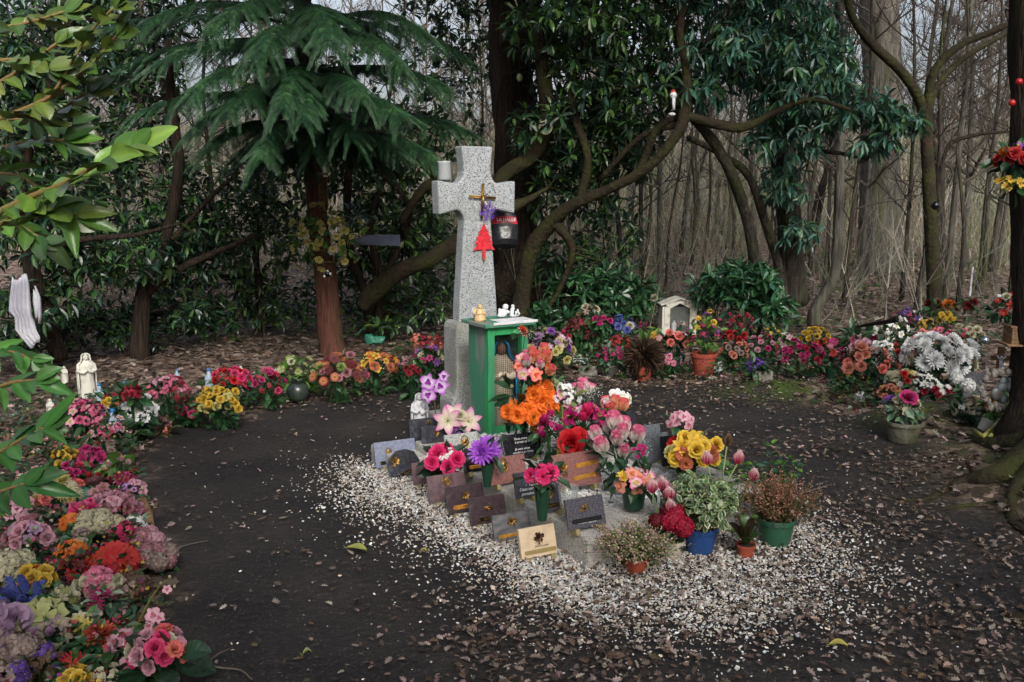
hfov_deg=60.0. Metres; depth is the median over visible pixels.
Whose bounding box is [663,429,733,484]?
flower bouquet
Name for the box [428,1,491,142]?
bare tree
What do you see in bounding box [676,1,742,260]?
bare tree
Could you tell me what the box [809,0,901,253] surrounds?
bare tree
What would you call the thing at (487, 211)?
glitter snowflake
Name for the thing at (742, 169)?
leaning tree
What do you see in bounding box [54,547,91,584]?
flower bouquet
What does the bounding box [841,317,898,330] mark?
stick
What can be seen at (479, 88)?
bare tree
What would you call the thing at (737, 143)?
bare tree
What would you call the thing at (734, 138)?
bare tree
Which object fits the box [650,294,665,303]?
silk rose
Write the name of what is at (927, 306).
flower bouquet
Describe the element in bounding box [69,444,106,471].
flower bouquet
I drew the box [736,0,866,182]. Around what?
bare tree
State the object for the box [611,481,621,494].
memorial plaque
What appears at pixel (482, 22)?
bare tree
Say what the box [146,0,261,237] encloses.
bare tree
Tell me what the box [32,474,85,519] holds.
flower bouquet
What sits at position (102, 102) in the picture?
bare tree
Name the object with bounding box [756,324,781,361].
flower bouquet
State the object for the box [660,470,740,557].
euonymus pot
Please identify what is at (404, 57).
bare tree
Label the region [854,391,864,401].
heart vase
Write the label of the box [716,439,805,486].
holly sapling
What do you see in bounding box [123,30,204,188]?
bare tree
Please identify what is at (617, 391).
flower bouquet
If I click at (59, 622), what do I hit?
flower bouquet
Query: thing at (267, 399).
flower bouquet
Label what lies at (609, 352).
flower bouquet
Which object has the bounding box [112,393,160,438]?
flower bouquet
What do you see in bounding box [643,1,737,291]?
bare tree
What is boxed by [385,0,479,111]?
bare tree
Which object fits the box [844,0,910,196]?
bare tree
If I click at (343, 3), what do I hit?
bare tree
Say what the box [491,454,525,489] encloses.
memorial plaque
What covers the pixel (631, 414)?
memorial plaque
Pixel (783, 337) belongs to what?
flower bouquet
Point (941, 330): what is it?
flower bouquet
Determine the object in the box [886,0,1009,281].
bare tree
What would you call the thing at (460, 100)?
bare tree
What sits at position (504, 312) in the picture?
cherub figurine
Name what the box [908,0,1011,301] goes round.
bare tree
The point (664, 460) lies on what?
memorial plaque
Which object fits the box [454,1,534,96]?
bare tree
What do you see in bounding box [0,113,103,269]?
laurel spray
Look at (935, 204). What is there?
pendant ball
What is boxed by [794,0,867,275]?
bare tree
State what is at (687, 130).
bare tree
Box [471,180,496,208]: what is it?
bead string
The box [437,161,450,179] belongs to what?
candle jar
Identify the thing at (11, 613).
flower bouquet
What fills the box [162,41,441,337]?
rhododendron
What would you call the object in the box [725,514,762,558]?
leafy pot
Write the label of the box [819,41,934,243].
bare tree
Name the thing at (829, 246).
bare tree
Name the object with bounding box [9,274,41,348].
hanging cloth
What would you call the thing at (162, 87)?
bare tree
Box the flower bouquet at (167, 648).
[108,623,215,681]
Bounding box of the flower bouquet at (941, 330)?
[930,325,955,355]
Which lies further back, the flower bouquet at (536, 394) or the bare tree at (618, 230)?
the bare tree at (618, 230)
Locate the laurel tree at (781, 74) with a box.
[648,0,933,306]
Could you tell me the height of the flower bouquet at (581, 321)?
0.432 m
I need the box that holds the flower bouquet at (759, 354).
[741,332,777,369]
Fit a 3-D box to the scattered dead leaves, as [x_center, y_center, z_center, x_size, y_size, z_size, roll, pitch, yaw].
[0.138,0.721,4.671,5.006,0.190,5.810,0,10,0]
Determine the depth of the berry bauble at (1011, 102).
4.65 m
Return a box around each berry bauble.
[1008,99,1015,105]
[1015,78,1022,84]
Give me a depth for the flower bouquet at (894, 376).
6.50 m
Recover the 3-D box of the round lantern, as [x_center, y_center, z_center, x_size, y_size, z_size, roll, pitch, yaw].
[-1.601,0.360,6.628,0.170,0.191,0.167,0,10,0]
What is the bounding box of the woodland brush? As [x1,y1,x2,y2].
[0,74,1010,266]
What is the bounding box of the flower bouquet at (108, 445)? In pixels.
[93,440,122,461]
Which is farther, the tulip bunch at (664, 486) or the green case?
the green case
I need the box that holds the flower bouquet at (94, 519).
[71,508,126,546]
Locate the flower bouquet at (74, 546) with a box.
[51,536,93,581]
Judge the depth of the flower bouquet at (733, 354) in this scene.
7.62 m
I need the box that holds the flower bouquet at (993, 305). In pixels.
[980,287,1011,323]
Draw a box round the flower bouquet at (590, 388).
[571,377,602,425]
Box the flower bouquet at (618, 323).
[607,314,635,356]
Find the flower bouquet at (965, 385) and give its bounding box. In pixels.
[948,372,976,402]
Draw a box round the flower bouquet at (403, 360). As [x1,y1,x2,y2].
[387,353,416,390]
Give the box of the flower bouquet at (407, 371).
[397,361,424,400]
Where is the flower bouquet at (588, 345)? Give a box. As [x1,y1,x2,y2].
[574,328,600,354]
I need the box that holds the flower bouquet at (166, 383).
[140,373,196,423]
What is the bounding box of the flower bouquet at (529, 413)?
[500,399,543,441]
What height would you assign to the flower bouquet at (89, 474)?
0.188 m
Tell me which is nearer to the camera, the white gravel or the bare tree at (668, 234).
the white gravel
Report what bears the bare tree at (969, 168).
on the ground at (210, 569)
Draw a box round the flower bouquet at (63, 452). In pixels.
[47,444,83,474]
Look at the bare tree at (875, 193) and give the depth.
14.52 m
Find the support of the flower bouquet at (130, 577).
on the ground at (210, 569)
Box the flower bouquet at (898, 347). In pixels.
[876,340,916,384]
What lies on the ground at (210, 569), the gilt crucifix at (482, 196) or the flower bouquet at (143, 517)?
the flower bouquet at (143, 517)
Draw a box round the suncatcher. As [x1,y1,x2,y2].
[539,106,552,134]
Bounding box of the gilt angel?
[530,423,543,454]
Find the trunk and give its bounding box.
[488,0,599,335]
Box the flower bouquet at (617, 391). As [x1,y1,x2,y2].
[608,388,631,410]
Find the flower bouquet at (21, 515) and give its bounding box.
[0,496,44,534]
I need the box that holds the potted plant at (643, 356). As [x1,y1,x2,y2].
[621,334,668,380]
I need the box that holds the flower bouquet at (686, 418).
[662,410,694,474]
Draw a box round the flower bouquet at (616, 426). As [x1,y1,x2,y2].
[577,410,651,489]
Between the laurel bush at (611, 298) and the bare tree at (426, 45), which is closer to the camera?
the laurel bush at (611, 298)
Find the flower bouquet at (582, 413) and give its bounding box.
[554,400,605,459]
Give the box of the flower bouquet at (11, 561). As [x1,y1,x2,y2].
[0,548,38,601]
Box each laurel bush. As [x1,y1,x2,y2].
[521,257,663,335]
[680,252,801,339]
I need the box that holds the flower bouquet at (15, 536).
[0,514,57,564]
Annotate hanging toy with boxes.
[668,89,676,115]
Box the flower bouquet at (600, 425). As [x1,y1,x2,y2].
[590,414,606,454]
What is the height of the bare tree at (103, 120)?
5.982 m
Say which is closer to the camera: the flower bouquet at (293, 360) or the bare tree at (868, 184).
the flower bouquet at (293, 360)
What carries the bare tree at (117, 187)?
on the ground at (210, 569)
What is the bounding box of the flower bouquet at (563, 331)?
[554,326,583,358]
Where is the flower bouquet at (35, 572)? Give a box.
[14,563,58,598]
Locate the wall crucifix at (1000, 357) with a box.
[990,346,1009,377]
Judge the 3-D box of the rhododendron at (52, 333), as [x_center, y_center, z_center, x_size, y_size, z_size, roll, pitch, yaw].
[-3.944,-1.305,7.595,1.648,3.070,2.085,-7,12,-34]
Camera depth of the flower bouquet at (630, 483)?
3.91 m
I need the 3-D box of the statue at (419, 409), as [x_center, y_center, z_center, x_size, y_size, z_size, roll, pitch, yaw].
[-0.587,0.477,5.637,0.120,0.300,0.105,-2,10,-11]
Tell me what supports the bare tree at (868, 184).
on the ground at (210, 569)
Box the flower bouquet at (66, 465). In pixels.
[57,457,86,481]
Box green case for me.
[461,315,537,434]
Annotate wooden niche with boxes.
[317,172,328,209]
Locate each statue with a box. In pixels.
[46,399,53,410]
[61,366,68,383]
[76,353,97,399]
[410,393,428,418]
[495,340,517,425]
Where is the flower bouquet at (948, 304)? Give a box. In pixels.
[935,297,960,333]
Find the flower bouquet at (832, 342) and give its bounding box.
[812,338,849,377]
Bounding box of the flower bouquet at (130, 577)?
[111,564,160,603]
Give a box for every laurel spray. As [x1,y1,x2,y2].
[0,0,139,132]
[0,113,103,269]
[0,125,177,258]
[0,339,80,516]
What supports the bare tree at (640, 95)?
on the ground at (210, 569)
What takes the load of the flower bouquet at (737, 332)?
on the ground at (210, 569)
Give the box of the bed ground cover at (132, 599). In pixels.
[0,381,338,680]
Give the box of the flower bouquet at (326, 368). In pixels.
[303,351,369,403]
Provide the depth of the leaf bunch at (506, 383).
4.80 m
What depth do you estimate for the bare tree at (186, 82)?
44.92 m
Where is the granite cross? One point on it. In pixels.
(474, 284)
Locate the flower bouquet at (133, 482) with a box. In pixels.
[119,478,150,500]
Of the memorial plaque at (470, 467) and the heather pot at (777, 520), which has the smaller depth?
the heather pot at (777, 520)
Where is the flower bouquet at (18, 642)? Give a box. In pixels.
[0,617,49,681]
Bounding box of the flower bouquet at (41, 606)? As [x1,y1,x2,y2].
[23,593,69,638]
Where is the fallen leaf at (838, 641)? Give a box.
[826,638,847,647]
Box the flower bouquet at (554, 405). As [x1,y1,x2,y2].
[540,396,559,447]
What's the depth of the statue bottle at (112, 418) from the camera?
5.33 m
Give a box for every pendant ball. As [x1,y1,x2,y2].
[323,259,331,277]
[517,70,522,81]
[931,187,939,209]
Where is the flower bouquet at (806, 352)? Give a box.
[775,337,827,378]
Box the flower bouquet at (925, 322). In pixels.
[910,318,936,355]
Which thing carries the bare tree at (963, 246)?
on the ground at (210, 569)
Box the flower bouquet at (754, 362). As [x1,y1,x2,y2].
[739,351,774,383]
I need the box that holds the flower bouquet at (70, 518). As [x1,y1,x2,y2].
[53,512,76,537]
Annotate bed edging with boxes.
[130,484,154,525]
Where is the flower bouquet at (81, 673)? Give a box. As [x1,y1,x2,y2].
[56,662,98,681]
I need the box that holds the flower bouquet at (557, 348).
[528,326,577,383]
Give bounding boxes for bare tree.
[0,0,143,286]
[5,0,125,271]
[5,0,169,290]
[9,9,112,187]
[10,0,84,96]
[13,1,240,257]
[34,0,108,169]
[64,11,160,255]
[68,0,270,292]
[77,41,206,279]
[88,1,187,182]
[89,22,110,121]
[109,0,323,288]
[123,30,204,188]
[131,9,196,162]
[136,0,252,185]
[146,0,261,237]
[158,12,244,198]
[163,0,291,275]
[166,4,197,127]
[183,0,329,249]
[281,0,392,194]
[314,0,400,202]
[323,0,391,247]
[326,0,486,260]
[350,0,449,163]
[352,1,383,88]
[356,2,397,102]
[369,0,458,170]
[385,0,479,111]
[399,6,454,177]
[400,0,479,148]
[411,1,494,176]
[411,2,446,130]
[412,4,459,155]
[423,0,485,143]
[424,33,490,178]
[425,0,494,145]
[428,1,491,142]
[446,0,540,163]
[447,0,493,144]
[447,14,494,168]
[449,3,494,144]
[452,37,562,254]
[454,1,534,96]
[461,13,491,136]
[494,11,601,235]
[533,3,595,255]
[553,2,622,217]
[555,1,717,280]
[560,0,719,277]
[561,1,676,238]
[579,6,677,135]
[594,1,717,256]
[600,0,670,283]
[631,3,699,194]
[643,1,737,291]
[644,3,698,265]
[647,13,761,252]
[649,10,737,264]
[655,1,891,269]
[655,26,723,169]
[665,1,733,241]
[670,3,735,250]
[673,82,764,236]
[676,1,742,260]
[678,13,756,260]
[679,9,748,269]
[681,31,807,234]
[685,1,731,237]
[687,26,768,263]
[695,20,768,234]
[714,3,855,166]
[717,63,795,210]
[729,2,847,210]
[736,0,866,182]
[740,0,980,306]
[742,0,919,287]
[745,90,803,263]
[792,4,861,190]
[793,0,861,273]
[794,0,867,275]
[797,17,860,256]
[798,1,931,254]
[807,0,845,325]
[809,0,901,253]
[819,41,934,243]
[820,1,963,286]
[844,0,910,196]
[844,0,1008,316]
[845,0,1008,301]
[846,0,1009,260]
[854,0,1005,317]
[856,0,902,277]
[861,0,1009,241]
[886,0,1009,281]
[891,1,1007,276]
[899,0,1009,310]
[901,5,929,157]
[904,0,1008,183]
[905,0,963,126]
[905,0,1007,218]
[905,0,1010,266]
[906,0,1005,200]
[906,21,947,147]
[907,7,982,152]
[908,0,1008,173]
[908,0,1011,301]
[910,0,1009,271]
[917,3,994,141]
[917,5,984,173]
[917,7,1004,259]
[922,0,1007,298]
[947,0,1010,269]
[949,0,1009,208]
[950,0,1009,189]
[950,2,1009,160]
[953,10,1009,289]
[972,78,1010,173]
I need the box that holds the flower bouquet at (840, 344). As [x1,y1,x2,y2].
[834,340,860,371]
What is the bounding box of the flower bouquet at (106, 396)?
[93,389,122,425]
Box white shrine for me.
[656,296,696,340]
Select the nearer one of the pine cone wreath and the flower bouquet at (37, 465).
the flower bouquet at (37, 465)
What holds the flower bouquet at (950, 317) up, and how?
on the ground at (210, 569)
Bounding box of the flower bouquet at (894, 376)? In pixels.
[883,367,925,394]
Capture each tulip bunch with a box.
[646,475,676,537]
[702,432,758,523]
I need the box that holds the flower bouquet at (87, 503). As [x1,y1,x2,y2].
[67,497,99,528]
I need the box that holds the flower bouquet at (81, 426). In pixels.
[52,398,114,443]
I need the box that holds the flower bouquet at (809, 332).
[795,325,835,376]
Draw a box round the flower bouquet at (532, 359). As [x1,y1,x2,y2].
[510,342,556,435]
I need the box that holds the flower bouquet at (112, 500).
[89,488,143,518]
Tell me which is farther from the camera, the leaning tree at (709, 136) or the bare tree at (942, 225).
the bare tree at (942, 225)
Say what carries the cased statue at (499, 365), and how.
in the green case
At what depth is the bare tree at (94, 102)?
14.90 m
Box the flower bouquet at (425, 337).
[410,332,443,384]
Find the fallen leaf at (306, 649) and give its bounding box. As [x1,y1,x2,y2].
[300,647,311,655]
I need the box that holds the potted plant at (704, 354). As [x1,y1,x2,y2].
[685,309,727,376]
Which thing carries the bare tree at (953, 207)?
on the ground at (210, 569)
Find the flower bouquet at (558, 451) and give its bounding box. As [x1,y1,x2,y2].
[550,446,584,454]
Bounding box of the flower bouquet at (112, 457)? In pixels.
[91,452,140,481]
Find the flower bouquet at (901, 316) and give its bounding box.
[891,307,922,350]
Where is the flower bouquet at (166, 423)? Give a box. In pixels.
[143,414,183,437]
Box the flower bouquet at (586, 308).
[576,303,604,354]
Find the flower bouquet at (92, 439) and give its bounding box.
[77,432,116,449]
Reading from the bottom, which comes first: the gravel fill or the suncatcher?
the gravel fill
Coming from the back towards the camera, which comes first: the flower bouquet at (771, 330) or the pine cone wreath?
the flower bouquet at (771, 330)
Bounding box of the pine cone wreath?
[976,366,1011,412]
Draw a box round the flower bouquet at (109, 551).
[82,540,143,587]
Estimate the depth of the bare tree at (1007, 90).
33.44 m
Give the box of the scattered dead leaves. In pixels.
[132,372,1023,681]
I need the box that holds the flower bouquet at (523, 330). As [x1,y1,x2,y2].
[510,325,536,432]
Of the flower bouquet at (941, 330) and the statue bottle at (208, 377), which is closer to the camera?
the statue bottle at (208, 377)
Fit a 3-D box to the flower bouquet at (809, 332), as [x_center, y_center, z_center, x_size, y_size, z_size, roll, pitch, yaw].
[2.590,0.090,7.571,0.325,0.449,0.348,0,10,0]
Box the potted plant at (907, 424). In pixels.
[876,387,933,443]
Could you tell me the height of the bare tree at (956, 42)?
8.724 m
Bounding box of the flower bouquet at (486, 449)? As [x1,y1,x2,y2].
[466,436,505,487]
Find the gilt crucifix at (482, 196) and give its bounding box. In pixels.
[469,184,495,218]
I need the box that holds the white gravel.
[190,432,1013,677]
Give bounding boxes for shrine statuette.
[671,320,676,331]
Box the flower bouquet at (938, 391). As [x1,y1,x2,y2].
[918,377,961,403]
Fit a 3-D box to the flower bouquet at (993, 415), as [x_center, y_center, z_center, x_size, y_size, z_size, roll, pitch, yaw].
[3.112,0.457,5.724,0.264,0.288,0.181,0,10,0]
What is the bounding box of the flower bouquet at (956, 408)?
[941,396,986,427]
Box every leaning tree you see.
[686,135,787,295]
[691,122,760,278]
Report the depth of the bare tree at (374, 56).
43.07 m
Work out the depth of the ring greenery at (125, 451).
6.65 m
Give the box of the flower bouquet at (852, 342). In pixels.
[840,334,873,382]
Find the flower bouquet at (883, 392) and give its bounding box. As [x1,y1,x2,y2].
[869,383,904,409]
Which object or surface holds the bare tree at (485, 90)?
on the ground at (210, 569)
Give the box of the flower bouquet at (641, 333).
[628,321,656,337]
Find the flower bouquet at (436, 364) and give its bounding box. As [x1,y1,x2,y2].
[409,345,444,387]
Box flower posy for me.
[678,321,687,326]
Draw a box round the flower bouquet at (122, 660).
[108,655,158,681]
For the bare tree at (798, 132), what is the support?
on the ground at (210, 569)
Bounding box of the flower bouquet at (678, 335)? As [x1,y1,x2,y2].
[656,324,695,372]
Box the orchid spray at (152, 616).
[136,575,175,637]
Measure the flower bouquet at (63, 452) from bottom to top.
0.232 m
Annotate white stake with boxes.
[969,267,973,295]
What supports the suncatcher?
hanging from the rhododendron at (588, 34)
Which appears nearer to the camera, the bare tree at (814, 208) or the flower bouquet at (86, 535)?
the flower bouquet at (86, 535)
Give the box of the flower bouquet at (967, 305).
[956,297,980,327]
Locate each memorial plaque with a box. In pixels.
[373,438,415,470]
[387,449,419,478]
[408,417,437,441]
[411,462,436,488]
[420,425,447,443]
[426,471,465,507]
[443,431,477,450]
[444,482,483,518]
[462,449,480,476]
[467,493,505,528]
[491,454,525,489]
[491,510,529,544]
[500,432,541,460]
[512,472,534,503]
[517,523,557,563]
[547,482,562,517]
[551,449,601,493]
[563,494,605,535]
[573,354,589,364]
[578,366,596,375]
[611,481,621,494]
[620,411,635,430]
[638,424,660,464]
[659,434,676,468]
[713,362,722,372]
[750,369,772,381]
[959,372,985,397]
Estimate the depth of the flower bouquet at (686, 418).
4.37 m
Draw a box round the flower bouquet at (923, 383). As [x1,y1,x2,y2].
[903,373,940,400]
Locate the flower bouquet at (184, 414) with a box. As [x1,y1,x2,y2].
[169,396,208,427]
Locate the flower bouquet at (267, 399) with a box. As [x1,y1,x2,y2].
[246,367,286,409]
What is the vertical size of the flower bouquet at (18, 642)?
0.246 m
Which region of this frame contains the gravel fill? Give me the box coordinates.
[478,425,685,507]
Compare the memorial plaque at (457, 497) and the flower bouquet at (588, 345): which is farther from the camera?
the flower bouquet at (588, 345)
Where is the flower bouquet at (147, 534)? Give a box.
[126,524,166,543]
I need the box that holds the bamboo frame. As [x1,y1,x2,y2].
[971,417,1000,437]
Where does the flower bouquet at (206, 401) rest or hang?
on the ground at (210, 569)
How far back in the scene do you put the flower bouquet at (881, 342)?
7.11 m
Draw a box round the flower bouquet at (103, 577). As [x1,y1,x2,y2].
[70,565,124,606]
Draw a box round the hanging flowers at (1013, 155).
[981,137,1023,182]
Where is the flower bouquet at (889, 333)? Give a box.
[866,315,910,371]
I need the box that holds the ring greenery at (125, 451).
[0,347,919,486]
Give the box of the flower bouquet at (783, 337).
[772,329,807,368]
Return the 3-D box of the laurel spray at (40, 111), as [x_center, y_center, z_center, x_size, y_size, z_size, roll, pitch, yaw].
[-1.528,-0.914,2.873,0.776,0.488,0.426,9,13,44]
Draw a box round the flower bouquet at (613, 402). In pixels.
[600,394,628,451]
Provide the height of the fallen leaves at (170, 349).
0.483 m
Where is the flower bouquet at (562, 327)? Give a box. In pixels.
[555,321,587,351]
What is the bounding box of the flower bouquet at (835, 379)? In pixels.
[829,368,856,390]
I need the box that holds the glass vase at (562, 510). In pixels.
[561,504,564,514]
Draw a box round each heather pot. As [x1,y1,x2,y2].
[581,515,690,574]
[735,464,822,548]
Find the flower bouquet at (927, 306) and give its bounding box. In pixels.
[920,296,944,325]
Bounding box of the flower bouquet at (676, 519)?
[648,497,694,561]
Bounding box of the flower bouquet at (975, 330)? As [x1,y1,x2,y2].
[952,323,989,371]
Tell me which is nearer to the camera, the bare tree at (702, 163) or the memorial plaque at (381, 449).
the memorial plaque at (381, 449)
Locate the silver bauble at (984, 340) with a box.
[980,336,988,343]
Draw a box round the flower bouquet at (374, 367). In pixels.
[358,348,400,395]
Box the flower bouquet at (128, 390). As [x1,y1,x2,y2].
[109,378,155,443]
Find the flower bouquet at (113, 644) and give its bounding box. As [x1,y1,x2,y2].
[93,623,146,664]
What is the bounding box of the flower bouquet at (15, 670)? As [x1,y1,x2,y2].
[0,656,36,681]
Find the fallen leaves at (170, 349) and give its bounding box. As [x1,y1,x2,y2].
[0,247,1023,681]
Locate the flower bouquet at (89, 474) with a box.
[80,471,99,486]
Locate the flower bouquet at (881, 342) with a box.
[869,334,897,385]
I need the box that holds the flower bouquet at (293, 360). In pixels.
[275,355,320,402]
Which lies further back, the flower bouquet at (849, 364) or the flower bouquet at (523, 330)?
the flower bouquet at (849, 364)
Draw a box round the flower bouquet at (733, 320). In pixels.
[722,307,756,348]
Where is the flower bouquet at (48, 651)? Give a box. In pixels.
[24,641,64,681]
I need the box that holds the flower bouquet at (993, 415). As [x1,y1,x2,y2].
[974,391,1008,421]
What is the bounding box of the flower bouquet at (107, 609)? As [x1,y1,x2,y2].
[82,586,128,621]
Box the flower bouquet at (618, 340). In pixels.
[604,330,631,360]
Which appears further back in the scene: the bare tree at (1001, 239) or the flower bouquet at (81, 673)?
the bare tree at (1001, 239)
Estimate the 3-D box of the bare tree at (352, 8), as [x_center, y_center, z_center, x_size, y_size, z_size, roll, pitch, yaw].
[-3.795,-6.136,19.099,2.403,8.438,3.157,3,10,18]
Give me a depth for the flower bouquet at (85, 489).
4.21 m
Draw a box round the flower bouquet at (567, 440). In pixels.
[552,426,590,453]
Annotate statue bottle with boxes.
[95,383,103,400]
[109,408,119,438]
[205,368,213,387]
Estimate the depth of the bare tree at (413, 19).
33.93 m
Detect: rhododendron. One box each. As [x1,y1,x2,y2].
[0,0,180,370]
[0,0,244,296]
[35,39,273,360]
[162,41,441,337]
[308,122,456,342]
[356,0,856,317]
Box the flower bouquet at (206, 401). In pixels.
[188,385,242,430]
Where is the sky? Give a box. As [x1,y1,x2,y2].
[0,0,1006,129]
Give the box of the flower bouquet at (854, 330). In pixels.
[835,316,878,374]
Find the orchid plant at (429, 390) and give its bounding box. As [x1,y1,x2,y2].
[420,371,449,413]
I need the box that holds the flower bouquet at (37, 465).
[13,461,53,503]
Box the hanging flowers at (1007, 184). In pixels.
[992,175,1023,208]
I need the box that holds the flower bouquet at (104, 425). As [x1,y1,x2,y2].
[88,411,136,450]
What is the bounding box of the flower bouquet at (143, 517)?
[126,512,151,534]
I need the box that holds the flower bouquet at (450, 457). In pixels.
[416,440,466,477]
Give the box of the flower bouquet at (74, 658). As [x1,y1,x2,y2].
[48,648,100,681]
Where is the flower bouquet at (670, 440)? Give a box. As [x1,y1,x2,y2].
[665,429,689,477]
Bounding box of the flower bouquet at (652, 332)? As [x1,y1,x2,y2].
[640,327,666,358]
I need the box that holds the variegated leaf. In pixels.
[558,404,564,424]
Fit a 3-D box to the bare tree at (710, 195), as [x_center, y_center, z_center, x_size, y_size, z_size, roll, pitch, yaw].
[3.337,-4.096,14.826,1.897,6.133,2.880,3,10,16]
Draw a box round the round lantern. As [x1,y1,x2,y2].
[286,376,308,401]
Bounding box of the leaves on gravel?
[328,460,895,644]
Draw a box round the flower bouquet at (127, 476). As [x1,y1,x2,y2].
[105,465,137,488]
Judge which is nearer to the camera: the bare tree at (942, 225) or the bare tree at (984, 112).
the bare tree at (942, 225)
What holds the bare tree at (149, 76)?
on the ground at (210, 569)
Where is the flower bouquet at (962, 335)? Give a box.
[943,328,973,369]
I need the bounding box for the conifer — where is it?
[52,0,493,356]
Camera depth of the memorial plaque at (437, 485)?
4.39 m
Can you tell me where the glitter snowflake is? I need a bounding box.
[479,201,496,220]
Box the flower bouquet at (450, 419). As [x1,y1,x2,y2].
[433,403,481,437]
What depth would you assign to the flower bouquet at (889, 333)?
7.73 m
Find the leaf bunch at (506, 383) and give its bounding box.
[487,373,525,455]
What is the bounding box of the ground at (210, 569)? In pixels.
[0,129,1023,681]
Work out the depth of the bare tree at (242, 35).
17.94 m
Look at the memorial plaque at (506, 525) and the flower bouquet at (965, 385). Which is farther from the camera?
the flower bouquet at (965, 385)
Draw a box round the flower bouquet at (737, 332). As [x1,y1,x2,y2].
[721,324,749,368]
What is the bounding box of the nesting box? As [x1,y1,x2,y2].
[996,323,1022,346]
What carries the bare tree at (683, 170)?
on the ground at (210, 569)
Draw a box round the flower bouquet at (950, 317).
[935,310,959,361]
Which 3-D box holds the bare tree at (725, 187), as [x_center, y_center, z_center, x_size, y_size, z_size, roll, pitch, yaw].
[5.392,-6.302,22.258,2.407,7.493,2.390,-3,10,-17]
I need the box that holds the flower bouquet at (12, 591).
[0,573,58,603]
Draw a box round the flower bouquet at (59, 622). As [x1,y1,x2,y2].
[28,614,79,662]
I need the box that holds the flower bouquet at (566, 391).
[547,377,586,437]
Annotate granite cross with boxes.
[432,146,514,412]
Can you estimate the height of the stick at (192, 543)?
0.006 m
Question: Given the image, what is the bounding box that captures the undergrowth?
[1,170,1011,339]
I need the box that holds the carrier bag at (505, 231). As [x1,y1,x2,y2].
[492,211,517,248]
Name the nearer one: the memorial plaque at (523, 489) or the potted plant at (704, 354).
the memorial plaque at (523, 489)
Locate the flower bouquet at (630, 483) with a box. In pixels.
[604,450,657,510]
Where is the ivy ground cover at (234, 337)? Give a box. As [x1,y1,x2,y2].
[18,247,1007,368]
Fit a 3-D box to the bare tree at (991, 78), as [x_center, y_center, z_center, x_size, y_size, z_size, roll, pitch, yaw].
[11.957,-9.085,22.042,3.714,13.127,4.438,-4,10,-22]
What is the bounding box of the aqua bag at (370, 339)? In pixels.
[364,334,385,345]
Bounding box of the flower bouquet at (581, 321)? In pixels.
[561,315,593,353]
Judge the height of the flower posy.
0.103 m
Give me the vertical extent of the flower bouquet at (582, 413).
0.324 m
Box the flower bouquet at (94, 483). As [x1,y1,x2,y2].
[82,475,112,498]
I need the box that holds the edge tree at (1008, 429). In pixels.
[873,0,1023,625]
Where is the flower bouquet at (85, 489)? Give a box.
[75,485,89,502]
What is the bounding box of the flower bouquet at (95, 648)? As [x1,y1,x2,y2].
[65,615,119,669]
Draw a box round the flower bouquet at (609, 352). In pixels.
[590,341,624,377]
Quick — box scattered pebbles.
[224,407,1015,681]
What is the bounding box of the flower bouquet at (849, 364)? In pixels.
[840,342,901,390]
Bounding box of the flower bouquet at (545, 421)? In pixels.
[526,409,568,456]
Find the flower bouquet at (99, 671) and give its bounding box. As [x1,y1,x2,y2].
[91,655,122,681]
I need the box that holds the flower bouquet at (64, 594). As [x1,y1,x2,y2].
[49,580,86,612]
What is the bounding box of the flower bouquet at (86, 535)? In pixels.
[63,526,98,566]
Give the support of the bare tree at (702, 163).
on the ground at (210, 569)
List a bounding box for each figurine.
[473,304,485,321]
[497,304,509,316]
[509,304,519,316]
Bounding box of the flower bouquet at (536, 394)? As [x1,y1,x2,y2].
[524,378,554,446]
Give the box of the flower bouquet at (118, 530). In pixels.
[105,518,141,542]
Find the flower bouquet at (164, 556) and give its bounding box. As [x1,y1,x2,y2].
[135,541,181,575]
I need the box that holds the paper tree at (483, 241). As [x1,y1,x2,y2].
[473,223,494,260]
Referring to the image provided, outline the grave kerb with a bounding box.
[371,409,775,567]
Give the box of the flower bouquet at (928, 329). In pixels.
[908,323,938,379]
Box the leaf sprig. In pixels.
[335,199,376,228]
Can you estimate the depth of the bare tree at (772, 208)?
10.99 m
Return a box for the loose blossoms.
[0,354,923,681]
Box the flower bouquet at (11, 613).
[0,597,34,633]
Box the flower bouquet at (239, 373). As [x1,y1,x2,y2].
[206,365,253,408]
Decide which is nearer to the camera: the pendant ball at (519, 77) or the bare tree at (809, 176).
the pendant ball at (519, 77)
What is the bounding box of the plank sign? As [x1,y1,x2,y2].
[335,235,399,245]
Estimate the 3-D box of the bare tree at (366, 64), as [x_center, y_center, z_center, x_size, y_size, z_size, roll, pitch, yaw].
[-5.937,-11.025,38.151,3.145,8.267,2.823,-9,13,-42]
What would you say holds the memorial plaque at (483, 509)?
on the ground at (210, 569)
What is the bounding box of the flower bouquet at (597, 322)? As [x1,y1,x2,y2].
[590,311,612,359]
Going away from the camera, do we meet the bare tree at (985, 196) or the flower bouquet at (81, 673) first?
the flower bouquet at (81, 673)
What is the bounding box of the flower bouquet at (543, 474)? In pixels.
[511,453,570,520]
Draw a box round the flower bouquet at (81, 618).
[58,603,109,654]
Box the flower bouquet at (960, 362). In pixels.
[898,330,980,397]
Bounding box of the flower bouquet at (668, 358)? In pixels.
[653,353,685,378]
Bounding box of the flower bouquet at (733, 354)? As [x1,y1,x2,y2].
[711,340,752,372]
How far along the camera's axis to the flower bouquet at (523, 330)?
5.06 m
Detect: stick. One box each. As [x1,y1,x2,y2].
[164,622,252,679]
[178,540,207,546]
[806,480,831,492]
[824,325,880,337]
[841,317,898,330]
[927,529,971,544]
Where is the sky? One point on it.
(382, 95)
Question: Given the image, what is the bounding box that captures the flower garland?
[285,201,372,272]

